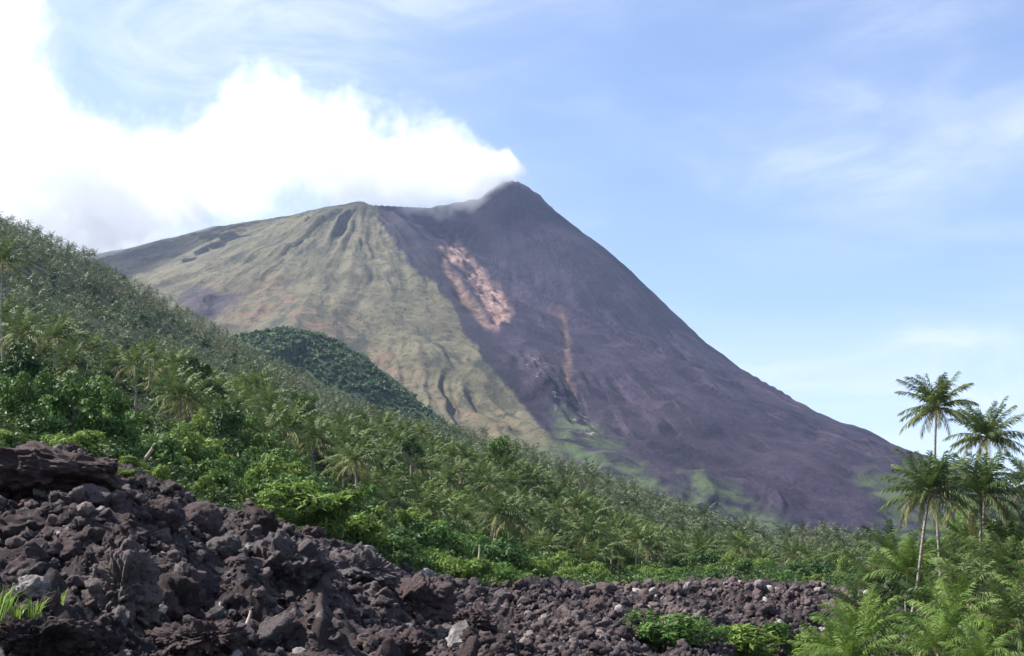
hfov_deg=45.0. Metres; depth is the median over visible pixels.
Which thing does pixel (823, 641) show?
young palm
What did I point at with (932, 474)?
coconut palm
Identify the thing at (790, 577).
shrub
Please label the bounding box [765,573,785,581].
shrub
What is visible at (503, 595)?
boulder
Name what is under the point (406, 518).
shrub
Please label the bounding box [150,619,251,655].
lava outcrop
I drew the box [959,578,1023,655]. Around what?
coconut palm
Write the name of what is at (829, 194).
sky
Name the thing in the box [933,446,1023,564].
coconut palm
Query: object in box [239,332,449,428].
hill
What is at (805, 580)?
shrub
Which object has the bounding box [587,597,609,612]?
boulder
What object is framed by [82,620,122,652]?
boulder
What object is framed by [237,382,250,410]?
broadleaf tree
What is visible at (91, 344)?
coconut palm
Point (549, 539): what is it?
coconut palm
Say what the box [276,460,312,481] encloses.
shrub
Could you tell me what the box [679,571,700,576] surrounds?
shrub
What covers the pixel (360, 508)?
shrub
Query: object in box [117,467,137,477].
shrub
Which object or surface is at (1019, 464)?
coconut palm
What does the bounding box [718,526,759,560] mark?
coconut palm
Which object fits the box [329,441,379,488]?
coconut palm
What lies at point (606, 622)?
boulder
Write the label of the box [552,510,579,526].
coconut palm
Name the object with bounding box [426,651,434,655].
boulder
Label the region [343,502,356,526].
shrub
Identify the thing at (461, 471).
coconut palm
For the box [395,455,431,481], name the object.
coconut palm
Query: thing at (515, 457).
coconut palm
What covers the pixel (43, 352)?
coconut palm
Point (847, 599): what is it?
coconut palm
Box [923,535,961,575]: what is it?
broadleaf tree
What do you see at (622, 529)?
coconut palm
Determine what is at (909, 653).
ground cover
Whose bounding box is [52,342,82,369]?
coconut palm
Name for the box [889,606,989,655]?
young palm
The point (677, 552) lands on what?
broadleaf tree
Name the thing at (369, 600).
boulder
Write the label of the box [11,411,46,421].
shrub
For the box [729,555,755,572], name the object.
shrub
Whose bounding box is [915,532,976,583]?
coconut palm
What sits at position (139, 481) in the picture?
boulder
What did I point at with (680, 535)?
coconut palm
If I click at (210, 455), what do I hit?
shrub
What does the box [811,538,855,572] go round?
coconut palm
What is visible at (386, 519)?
shrub
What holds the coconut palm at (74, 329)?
on the hillside
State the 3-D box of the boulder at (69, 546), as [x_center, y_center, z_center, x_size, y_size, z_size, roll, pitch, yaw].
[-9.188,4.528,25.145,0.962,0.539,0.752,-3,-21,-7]
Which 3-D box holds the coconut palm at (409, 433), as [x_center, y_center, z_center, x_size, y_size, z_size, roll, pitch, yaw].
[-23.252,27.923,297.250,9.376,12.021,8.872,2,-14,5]
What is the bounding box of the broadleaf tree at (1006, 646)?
[970,609,1023,655]
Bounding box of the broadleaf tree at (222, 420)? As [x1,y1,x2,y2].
[206,397,244,445]
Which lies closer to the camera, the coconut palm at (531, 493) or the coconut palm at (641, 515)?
the coconut palm at (531, 493)
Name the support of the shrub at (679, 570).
on the hillside
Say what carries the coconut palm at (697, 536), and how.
on the hillside
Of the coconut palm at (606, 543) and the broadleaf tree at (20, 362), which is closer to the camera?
the broadleaf tree at (20, 362)
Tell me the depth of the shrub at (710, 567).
204.52 m
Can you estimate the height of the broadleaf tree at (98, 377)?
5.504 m
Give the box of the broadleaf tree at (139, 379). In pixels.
[130,371,143,389]
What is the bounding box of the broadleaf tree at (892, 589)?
[866,558,913,607]
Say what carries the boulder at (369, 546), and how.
on the lava field
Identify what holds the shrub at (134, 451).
on the hillside
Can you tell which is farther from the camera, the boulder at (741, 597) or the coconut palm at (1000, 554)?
the boulder at (741, 597)
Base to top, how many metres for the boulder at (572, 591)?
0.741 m
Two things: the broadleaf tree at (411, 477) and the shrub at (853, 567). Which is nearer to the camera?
the broadleaf tree at (411, 477)
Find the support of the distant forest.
on the hill
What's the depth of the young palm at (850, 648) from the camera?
72.82 m
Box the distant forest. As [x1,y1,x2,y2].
[227,325,477,444]
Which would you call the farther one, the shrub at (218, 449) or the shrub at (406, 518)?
the shrub at (406, 518)
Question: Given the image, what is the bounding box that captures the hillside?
[0,231,824,586]
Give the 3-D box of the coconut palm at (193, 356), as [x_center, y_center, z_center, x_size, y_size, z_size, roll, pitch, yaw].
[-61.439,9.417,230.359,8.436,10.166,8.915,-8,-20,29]
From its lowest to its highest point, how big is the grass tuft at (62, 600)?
0.189 m
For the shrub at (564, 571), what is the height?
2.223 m
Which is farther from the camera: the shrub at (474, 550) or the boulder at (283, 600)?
the shrub at (474, 550)
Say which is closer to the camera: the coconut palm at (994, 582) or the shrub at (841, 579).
the coconut palm at (994, 582)
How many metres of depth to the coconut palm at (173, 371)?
181.74 m
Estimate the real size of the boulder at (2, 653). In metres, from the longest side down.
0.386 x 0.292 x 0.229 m
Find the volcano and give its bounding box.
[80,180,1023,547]
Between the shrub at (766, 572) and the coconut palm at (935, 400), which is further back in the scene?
the shrub at (766, 572)
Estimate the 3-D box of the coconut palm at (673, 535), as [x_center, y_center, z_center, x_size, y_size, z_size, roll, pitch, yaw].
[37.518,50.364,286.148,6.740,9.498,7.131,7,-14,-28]
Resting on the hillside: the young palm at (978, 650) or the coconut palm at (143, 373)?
the coconut palm at (143, 373)
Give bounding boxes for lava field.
[0,447,1023,655]
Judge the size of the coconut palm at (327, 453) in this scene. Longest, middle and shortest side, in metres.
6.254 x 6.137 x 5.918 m
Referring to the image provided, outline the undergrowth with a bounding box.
[0,230,868,588]
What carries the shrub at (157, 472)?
on the hillside
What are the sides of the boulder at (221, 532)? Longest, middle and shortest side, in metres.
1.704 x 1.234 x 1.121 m
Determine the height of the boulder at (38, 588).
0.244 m
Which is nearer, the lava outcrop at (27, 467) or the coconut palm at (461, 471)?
the lava outcrop at (27, 467)
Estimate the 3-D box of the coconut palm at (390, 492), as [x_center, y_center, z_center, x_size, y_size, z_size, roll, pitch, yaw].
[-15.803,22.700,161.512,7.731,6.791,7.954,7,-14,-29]
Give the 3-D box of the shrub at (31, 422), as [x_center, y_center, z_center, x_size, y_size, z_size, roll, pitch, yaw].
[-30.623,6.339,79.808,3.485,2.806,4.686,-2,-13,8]
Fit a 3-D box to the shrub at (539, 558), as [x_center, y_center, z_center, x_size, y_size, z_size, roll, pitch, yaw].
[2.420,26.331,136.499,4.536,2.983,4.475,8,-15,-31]
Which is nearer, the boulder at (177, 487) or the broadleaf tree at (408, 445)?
the boulder at (177, 487)
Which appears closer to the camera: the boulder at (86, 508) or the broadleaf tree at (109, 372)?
the boulder at (86, 508)
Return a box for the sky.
[0,0,1023,488]
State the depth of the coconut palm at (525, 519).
172.51 m
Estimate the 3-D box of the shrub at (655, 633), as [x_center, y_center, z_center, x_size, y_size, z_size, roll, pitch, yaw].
[8.224,15.804,64.840,4.897,2.251,4.831,4,-13,-17]
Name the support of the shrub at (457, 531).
on the hillside
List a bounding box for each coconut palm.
[0,233,33,361]
[0,292,32,329]
[0,303,54,355]
[0,309,54,360]
[0,315,32,356]
[12,332,65,364]
[26,313,80,374]
[34,308,90,369]
[35,337,101,379]
[42,315,91,369]
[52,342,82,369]
[57,328,93,364]
[72,330,114,377]
[87,341,146,387]
[89,354,101,373]
[92,348,128,377]
[106,340,159,410]
[119,361,154,381]
[129,338,169,394]
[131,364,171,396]
[145,358,201,414]
[147,365,220,422]
[149,344,201,400]
[151,376,225,423]
[152,352,176,377]
[157,352,207,379]
[182,367,223,395]
[185,383,215,408]
[187,393,249,431]
[205,374,240,399]
[210,365,228,382]
[210,383,264,437]
[217,376,248,399]
[221,374,241,387]
[226,362,280,421]
[227,374,254,397]
[237,405,299,449]
[242,379,294,419]
[247,398,293,432]
[251,376,285,411]
[251,399,321,455]
[284,415,343,469]
[291,423,335,462]
[296,409,330,440]
[298,415,337,438]
[314,444,368,486]
[317,421,381,472]
[320,415,361,444]
[321,442,344,477]
[324,408,362,427]
[326,424,392,489]
[329,410,359,423]
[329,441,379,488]
[332,463,405,509]
[348,406,375,426]
[348,416,390,445]
[358,446,408,479]
[358,455,404,492]
[364,408,405,439]
[367,432,408,472]
[367,475,418,513]
[368,432,392,449]
[373,439,400,462]
[376,464,406,485]
[376,468,409,506]
[380,423,419,451]
[382,427,406,449]
[387,480,462,522]
[388,417,420,441]
[390,448,441,482]
[392,442,407,471]
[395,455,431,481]
[395,468,440,518]
[403,437,433,466]
[405,420,433,437]
[406,417,434,442]
[412,439,451,478]
[413,426,446,448]
[415,438,437,461]
[416,466,468,499]
[419,487,475,526]
[421,500,453,525]
[422,450,453,480]
[428,461,471,498]
[430,433,468,461]
[438,441,463,481]
[439,456,472,489]
[443,508,483,534]
[444,453,484,484]
[444,497,489,534]
[446,442,480,482]
[461,456,500,485]
[464,468,505,499]
[466,472,495,495]
[466,487,526,542]
[466,490,502,528]
[466,508,503,537]
[467,453,495,472]
[471,488,506,507]
[473,468,510,492]
[477,491,543,539]
[480,447,498,464]
[485,450,515,474]
[487,464,536,496]
[488,491,526,526]
[493,467,520,491]
[495,448,522,471]
[498,482,542,502]
[503,526,559,555]
[505,458,539,486]
[507,491,557,536]
[508,483,542,499]
[512,459,553,495]
[512,462,555,494]
[515,493,558,541]
[520,495,561,532]
[520,509,563,540]
[523,528,568,556]
[534,469,564,492]
[541,489,572,512]
[542,479,577,503]
[543,481,568,509]
[546,493,573,519]
[552,471,579,492]
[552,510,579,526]
[553,507,581,551]
[554,508,619,558]
[554,513,584,553]
[554,517,574,555]
[556,489,595,514]
[559,535,624,573]
[560,508,609,559]
[561,485,601,522]
[569,495,616,523]
[575,526,627,565]
[580,500,609,522]
[586,491,608,513]
[594,526,637,570]
[598,512,631,528]
[600,503,617,518]
[601,508,630,528]
[602,516,633,537]
[603,527,640,568]
[604,541,657,568]
[605,512,643,534]
[616,519,662,565]
[618,510,643,522]
[624,516,661,563]
[624,517,661,540]
[628,523,679,565]
[630,522,668,561]
[632,514,649,527]
[648,522,675,555]
[654,525,675,558]
[657,524,693,560]
[662,537,695,560]
[663,526,687,548]
[673,529,725,563]
[685,531,710,545]
[691,528,727,555]
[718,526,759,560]
[718,529,769,562]
[730,547,760,562]
[751,546,778,561]
[755,548,782,566]
[773,536,819,563]
[779,544,814,563]
[782,538,821,563]
[789,546,835,569]
[808,578,928,655]
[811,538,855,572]
[833,545,867,570]
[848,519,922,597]
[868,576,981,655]
[878,447,980,640]
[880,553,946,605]
[890,573,1023,655]
[894,370,978,581]
[906,553,1012,654]
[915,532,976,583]
[920,505,991,554]
[926,510,986,564]
[930,535,1023,636]
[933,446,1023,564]
[942,396,1023,529]
[948,559,1023,622]
[956,500,1023,598]
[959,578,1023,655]
[963,531,1023,600]
[972,529,1023,601]
[977,491,1023,579]
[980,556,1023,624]
[997,450,1023,623]
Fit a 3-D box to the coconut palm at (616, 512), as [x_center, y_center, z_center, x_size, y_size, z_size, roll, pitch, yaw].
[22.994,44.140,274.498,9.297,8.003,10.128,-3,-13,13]
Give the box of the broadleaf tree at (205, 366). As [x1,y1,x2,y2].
[177,355,225,410]
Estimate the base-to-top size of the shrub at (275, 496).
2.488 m
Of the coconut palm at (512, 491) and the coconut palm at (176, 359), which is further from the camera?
the coconut palm at (512, 491)
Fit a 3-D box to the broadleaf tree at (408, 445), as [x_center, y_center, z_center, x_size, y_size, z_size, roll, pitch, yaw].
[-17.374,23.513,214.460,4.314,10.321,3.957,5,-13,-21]
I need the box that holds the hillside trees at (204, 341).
[1,227,676,534]
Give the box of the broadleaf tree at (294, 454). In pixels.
[288,448,315,473]
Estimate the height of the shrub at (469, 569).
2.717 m
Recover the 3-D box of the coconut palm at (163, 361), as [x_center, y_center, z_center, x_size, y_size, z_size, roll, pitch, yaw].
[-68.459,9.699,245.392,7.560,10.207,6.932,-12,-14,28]
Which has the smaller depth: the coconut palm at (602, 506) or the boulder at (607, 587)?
the boulder at (607, 587)
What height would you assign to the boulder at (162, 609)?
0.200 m
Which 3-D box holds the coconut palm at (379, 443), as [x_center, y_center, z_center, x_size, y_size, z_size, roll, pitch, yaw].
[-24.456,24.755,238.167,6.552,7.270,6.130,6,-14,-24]
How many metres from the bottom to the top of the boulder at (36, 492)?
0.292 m
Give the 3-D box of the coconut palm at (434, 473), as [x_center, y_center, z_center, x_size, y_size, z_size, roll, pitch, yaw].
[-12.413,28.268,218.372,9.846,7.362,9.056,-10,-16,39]
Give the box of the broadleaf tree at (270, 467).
[246,452,284,491]
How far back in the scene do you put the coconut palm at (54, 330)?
181.43 m
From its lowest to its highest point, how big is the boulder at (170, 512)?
1.116 m
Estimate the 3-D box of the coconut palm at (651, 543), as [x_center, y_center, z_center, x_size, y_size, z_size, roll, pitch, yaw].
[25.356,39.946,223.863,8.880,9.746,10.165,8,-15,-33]
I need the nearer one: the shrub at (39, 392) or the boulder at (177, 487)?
the boulder at (177, 487)
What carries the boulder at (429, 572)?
on the lava field
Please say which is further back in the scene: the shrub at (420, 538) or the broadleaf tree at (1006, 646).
the shrub at (420, 538)
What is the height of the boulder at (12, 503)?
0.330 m
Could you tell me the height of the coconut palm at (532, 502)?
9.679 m
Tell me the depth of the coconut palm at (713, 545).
252.66 m
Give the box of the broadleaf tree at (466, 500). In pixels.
[448,484,476,510]
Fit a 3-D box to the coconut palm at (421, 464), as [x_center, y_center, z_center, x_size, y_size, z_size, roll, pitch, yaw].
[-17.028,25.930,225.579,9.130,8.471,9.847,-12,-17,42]
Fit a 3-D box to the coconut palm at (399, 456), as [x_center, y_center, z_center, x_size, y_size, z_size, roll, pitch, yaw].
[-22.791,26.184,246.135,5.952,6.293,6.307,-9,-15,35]
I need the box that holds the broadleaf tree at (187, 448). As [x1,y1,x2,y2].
[155,420,205,466]
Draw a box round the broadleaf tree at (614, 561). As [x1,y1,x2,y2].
[595,547,618,568]
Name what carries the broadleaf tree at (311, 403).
on the hillside
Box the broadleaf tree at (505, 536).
[500,516,520,546]
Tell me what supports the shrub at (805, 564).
on the hillside
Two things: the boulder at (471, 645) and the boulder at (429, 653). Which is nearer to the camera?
the boulder at (471, 645)
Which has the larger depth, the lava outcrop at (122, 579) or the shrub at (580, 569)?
the shrub at (580, 569)
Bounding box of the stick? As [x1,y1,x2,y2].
[245,610,251,623]
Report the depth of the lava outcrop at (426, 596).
56.36 m
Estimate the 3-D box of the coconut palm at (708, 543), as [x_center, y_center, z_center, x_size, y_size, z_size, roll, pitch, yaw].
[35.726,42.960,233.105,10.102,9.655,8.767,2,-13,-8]
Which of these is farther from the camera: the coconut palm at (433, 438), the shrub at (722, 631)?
the coconut palm at (433, 438)
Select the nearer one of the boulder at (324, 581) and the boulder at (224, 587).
the boulder at (224, 587)
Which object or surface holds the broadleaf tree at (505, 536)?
on the hillside
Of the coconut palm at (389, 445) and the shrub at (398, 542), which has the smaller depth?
the shrub at (398, 542)
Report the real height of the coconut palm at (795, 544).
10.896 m
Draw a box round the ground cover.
[844,581,1023,655]
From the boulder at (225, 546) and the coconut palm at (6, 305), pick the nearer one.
the boulder at (225, 546)
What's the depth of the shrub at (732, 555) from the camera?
224.35 m
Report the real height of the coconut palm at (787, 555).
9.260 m
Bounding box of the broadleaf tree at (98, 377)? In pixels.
[70,374,114,391]
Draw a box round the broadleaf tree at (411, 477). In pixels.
[407,473,423,491]
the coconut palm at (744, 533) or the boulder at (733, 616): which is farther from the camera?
the coconut palm at (744, 533)
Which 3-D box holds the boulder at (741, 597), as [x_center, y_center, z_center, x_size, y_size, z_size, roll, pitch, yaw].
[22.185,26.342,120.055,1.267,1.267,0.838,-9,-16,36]
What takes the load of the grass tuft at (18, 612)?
on the lava outcrop at (35, 636)
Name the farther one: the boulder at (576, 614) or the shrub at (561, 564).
the shrub at (561, 564)
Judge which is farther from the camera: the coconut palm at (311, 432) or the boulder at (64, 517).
the coconut palm at (311, 432)
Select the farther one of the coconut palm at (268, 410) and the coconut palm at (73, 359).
the coconut palm at (268, 410)
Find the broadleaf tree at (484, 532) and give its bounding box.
[472,525,492,543]
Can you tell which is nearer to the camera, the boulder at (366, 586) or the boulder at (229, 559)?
the boulder at (229, 559)
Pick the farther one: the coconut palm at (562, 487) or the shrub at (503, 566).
the coconut palm at (562, 487)
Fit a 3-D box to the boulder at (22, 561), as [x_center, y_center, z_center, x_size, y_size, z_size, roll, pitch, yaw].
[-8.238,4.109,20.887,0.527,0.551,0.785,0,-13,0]
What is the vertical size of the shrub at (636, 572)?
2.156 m
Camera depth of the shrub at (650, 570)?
184.57 m
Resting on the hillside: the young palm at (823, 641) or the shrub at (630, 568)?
the shrub at (630, 568)
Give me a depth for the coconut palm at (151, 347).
206.70 m
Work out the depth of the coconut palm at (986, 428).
130.51 m
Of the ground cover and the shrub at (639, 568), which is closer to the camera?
the ground cover
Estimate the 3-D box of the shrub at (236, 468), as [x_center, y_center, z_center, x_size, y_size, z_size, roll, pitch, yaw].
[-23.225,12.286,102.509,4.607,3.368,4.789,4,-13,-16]
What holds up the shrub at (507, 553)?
on the hillside
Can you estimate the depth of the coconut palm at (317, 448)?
196.20 m
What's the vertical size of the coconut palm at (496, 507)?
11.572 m
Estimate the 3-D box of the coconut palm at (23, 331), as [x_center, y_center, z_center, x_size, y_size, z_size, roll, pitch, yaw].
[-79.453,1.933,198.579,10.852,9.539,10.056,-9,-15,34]
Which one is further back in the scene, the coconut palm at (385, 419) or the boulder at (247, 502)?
the coconut palm at (385, 419)
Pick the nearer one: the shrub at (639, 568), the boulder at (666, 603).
the boulder at (666, 603)
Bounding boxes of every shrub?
[0,374,14,408]
[0,429,19,447]
[8,400,58,415]
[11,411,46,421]
[13,378,49,399]
[14,402,68,436]
[38,394,64,414]
[41,429,105,451]
[45,375,102,409]
[75,411,112,431]
[86,402,147,432]
[94,415,149,453]
[102,434,144,461]
[104,448,146,469]
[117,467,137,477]
[118,454,148,466]
[139,436,183,468]
[140,433,177,461]
[140,458,170,477]
[143,463,169,481]
[163,431,220,467]
[174,467,212,484]
[184,433,221,458]
[185,474,216,500]
[196,458,239,484]
[204,438,242,467]
[205,466,240,488]
[208,435,240,456]
[214,458,245,484]
[237,466,269,490]
[238,458,265,469]
[238,474,274,497]
[243,444,294,469]
[245,467,301,483]
[255,488,300,521]
[263,478,366,538]
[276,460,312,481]
[287,474,300,481]
[291,474,335,495]
[300,480,340,496]
[337,511,391,552]
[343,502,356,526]
[350,501,365,514]
[364,497,381,510]
[370,505,393,528]
[385,535,430,564]
[389,521,437,551]
[390,551,416,565]
[394,503,431,530]
[421,547,453,568]
[422,520,470,556]
[422,528,471,559]
[423,518,447,531]
[433,552,494,583]
[448,519,466,534]
[463,541,488,558]
[466,534,493,556]
[480,536,528,570]
[486,562,536,586]
[489,538,518,549]
[491,560,510,574]
[513,555,552,573]
[517,557,553,577]
[529,548,558,562]
[545,557,575,571]
[549,550,576,568]
[557,567,573,579]
[564,557,578,566]
[564,563,589,575]
[585,561,612,577]
[597,575,611,582]
[621,607,714,649]
[624,565,641,574]
[624,570,645,575]
[632,564,647,574]
[635,562,668,569]
[637,564,672,576]
[643,571,658,577]
[663,573,677,579]
[669,558,687,567]
[671,615,735,643]
[673,568,690,576]
[678,555,696,567]
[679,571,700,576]
[693,547,720,565]
[694,566,709,575]
[699,564,719,572]
[703,570,722,578]
[713,623,784,655]
[716,552,738,564]
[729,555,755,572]
[754,557,773,573]
[754,559,775,571]
[760,569,779,579]
[760,621,801,642]
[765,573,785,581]
[776,569,793,576]
[781,562,803,570]
[781,573,800,580]
[786,631,827,655]
[790,558,810,567]
[794,566,818,576]
[800,577,814,582]
[801,560,819,569]
[801,573,821,580]
[806,560,837,574]
[836,555,856,573]
[836,576,857,584]
[849,566,871,574]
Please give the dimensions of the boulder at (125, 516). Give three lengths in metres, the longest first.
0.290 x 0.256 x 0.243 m
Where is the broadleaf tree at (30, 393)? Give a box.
[0,370,47,414]
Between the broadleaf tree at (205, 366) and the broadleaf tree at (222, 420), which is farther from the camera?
the broadleaf tree at (205, 366)
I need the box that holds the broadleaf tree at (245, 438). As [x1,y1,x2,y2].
[218,414,263,454]
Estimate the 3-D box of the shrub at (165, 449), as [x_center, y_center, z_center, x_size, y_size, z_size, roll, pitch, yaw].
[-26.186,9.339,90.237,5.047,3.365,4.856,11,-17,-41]
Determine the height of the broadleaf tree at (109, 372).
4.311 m
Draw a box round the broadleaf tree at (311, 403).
[289,390,318,419]
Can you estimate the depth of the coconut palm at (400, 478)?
180.25 m
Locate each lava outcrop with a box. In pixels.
[0,441,123,494]
[0,613,92,655]
[84,534,165,637]
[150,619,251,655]
[242,529,337,596]
[287,650,354,655]
[329,541,402,590]
[350,626,437,655]
[395,571,457,625]
[452,602,498,633]
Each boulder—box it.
[0,514,45,539]
[0,648,5,655]
[4,554,39,570]
[8,500,20,508]
[12,575,50,599]
[14,542,49,561]
[33,487,41,496]
[39,536,82,558]
[39,590,60,605]
[55,511,73,525]
[63,442,85,451]
[74,525,105,545]
[76,501,94,516]
[80,483,112,506]
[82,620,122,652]
[110,524,128,538]
[113,649,133,655]
[116,631,126,639]
[122,512,131,520]
[134,476,146,486]
[138,505,153,513]
[144,497,184,536]
[153,528,171,541]
[157,572,205,619]
[158,604,168,617]
[165,479,181,490]
[183,501,222,538]
[183,555,192,562]
[186,570,206,582]
[205,605,227,619]
[206,534,242,559]
[216,521,224,536]
[219,507,227,512]
[220,583,231,591]
[225,556,236,566]
[237,623,255,645]
[242,500,254,507]
[245,506,278,536]
[257,615,294,643]
[278,597,287,604]
[302,525,324,538]
[304,642,309,650]
[311,574,333,597]
[346,543,355,550]
[362,618,371,625]
[363,583,371,590]
[364,545,376,551]
[366,597,375,603]
[375,637,402,655]
[415,568,434,576]
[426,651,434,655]
[432,622,452,640]
[447,620,468,650]
[454,635,479,655]
[460,626,479,641]
[463,590,477,602]
[488,606,497,612]
[491,582,499,588]
[494,590,512,600]
[500,606,509,615]
[510,622,528,629]
[512,579,528,590]
[514,614,522,620]
[569,587,577,594]
[571,609,583,621]
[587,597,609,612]
[587,640,611,655]
[589,588,601,595]
[594,617,613,627]
[596,582,613,594]
[611,596,620,602]
[618,625,633,640]
[663,601,672,608]
[666,589,673,594]
[667,646,675,651]
[683,582,692,589]
[688,582,699,593]
[691,611,704,621]
[712,614,721,621]
[729,614,739,621]
[734,592,746,603]
[738,581,747,587]
[799,620,808,626]
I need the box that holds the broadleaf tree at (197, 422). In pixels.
[188,407,216,435]
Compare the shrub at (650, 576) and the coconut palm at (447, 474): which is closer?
the shrub at (650, 576)
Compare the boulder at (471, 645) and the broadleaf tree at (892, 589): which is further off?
the broadleaf tree at (892, 589)
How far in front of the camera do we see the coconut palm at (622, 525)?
247.42 m
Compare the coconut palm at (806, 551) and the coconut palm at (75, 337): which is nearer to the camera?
the coconut palm at (75, 337)
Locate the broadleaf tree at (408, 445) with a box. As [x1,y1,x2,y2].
[400,434,425,482]
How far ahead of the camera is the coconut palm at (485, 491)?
218.42 m
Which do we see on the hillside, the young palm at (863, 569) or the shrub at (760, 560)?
the shrub at (760, 560)
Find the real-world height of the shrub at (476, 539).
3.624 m
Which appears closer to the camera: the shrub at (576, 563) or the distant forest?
the shrub at (576, 563)
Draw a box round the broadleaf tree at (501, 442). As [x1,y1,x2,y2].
[485,434,522,474]
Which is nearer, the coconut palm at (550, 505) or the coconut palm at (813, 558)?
the coconut palm at (550, 505)
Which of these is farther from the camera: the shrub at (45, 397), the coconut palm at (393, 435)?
the coconut palm at (393, 435)
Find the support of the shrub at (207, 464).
on the hillside
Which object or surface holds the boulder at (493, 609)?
on the lava field
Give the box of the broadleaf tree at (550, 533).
[538,517,558,550]
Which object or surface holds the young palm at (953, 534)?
on the lava field
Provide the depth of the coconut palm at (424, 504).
156.06 m
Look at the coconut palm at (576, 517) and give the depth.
210.80 m
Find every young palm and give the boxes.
[786,618,882,655]
[803,613,906,655]
[808,589,912,647]
[832,545,915,595]
[858,532,958,622]
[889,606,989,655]
[937,616,1023,655]
[941,518,1022,606]
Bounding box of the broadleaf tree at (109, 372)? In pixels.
[99,361,113,375]
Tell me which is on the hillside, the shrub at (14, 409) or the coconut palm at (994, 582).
the shrub at (14, 409)
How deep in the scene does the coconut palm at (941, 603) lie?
80.75 m
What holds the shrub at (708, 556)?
on the hillside
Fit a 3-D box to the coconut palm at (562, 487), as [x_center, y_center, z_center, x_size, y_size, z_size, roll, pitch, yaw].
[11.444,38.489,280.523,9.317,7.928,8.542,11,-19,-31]
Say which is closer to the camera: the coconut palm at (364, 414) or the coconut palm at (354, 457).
the coconut palm at (354, 457)
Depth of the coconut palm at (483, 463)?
277.18 m
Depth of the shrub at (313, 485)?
110.78 m
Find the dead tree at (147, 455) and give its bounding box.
[141,447,153,462]
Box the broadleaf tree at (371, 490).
[355,483,378,505]
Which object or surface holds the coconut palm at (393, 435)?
on the hillside
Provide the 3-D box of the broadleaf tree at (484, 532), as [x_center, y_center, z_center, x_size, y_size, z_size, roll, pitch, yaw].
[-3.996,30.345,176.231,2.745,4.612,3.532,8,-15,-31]
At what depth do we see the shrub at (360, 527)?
93.36 m
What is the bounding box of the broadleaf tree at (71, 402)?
[32,367,115,435]
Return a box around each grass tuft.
[0,582,25,609]
[0,584,29,623]
[8,600,27,618]
[22,596,50,617]
[51,588,66,605]
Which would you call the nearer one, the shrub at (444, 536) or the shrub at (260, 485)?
the shrub at (260, 485)
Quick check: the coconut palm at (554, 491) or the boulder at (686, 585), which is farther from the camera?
the coconut palm at (554, 491)
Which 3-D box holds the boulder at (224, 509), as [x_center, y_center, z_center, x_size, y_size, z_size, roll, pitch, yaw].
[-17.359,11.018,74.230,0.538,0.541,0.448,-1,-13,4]
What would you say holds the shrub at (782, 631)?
on the lava field
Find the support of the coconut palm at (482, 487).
on the hillside
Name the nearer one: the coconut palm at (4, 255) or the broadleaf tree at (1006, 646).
the broadleaf tree at (1006, 646)
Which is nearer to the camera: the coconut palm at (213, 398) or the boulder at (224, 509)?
the boulder at (224, 509)
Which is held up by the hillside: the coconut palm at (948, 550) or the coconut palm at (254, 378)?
the coconut palm at (254, 378)
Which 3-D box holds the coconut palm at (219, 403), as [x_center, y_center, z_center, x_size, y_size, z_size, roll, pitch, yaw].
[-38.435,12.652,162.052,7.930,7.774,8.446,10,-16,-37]
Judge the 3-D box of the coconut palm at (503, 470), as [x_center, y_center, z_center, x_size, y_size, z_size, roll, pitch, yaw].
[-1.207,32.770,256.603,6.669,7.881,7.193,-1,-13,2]
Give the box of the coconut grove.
[0,211,974,571]
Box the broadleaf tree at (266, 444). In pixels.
[250,431,295,456]
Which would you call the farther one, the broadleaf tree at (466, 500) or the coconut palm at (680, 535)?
the coconut palm at (680, 535)
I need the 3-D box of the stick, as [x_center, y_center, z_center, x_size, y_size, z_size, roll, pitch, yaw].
[-4.603,5.096,21.521,0.071,0.350,0.270,-4,-13,18]
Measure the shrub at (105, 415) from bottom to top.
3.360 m
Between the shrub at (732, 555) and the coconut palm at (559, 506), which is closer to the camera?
the shrub at (732, 555)
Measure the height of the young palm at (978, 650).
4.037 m
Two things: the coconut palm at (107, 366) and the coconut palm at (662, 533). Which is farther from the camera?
the coconut palm at (662, 533)
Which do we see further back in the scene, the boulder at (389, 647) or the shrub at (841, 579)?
the shrub at (841, 579)
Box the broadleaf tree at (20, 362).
[0,329,55,386]
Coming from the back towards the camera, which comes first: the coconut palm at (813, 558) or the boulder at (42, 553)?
the coconut palm at (813, 558)
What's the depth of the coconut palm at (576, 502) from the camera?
254.65 m
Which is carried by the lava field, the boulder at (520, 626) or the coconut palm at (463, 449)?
the boulder at (520, 626)
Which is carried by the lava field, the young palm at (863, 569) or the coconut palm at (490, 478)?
the young palm at (863, 569)
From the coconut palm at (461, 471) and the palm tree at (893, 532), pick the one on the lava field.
the palm tree at (893, 532)
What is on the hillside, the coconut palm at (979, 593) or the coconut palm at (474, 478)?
the coconut palm at (474, 478)
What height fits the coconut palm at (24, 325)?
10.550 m
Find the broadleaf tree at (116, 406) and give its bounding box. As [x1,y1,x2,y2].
[100,384,130,426]
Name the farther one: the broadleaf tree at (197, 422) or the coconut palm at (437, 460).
the coconut palm at (437, 460)
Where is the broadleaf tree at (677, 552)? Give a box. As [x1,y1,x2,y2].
[667,551,681,562]
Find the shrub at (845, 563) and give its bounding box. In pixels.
[836,555,856,573]
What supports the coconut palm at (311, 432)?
on the hillside
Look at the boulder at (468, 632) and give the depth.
16.67 m
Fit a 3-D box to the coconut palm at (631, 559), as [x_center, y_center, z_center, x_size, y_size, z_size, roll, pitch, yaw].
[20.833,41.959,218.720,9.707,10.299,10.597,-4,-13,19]

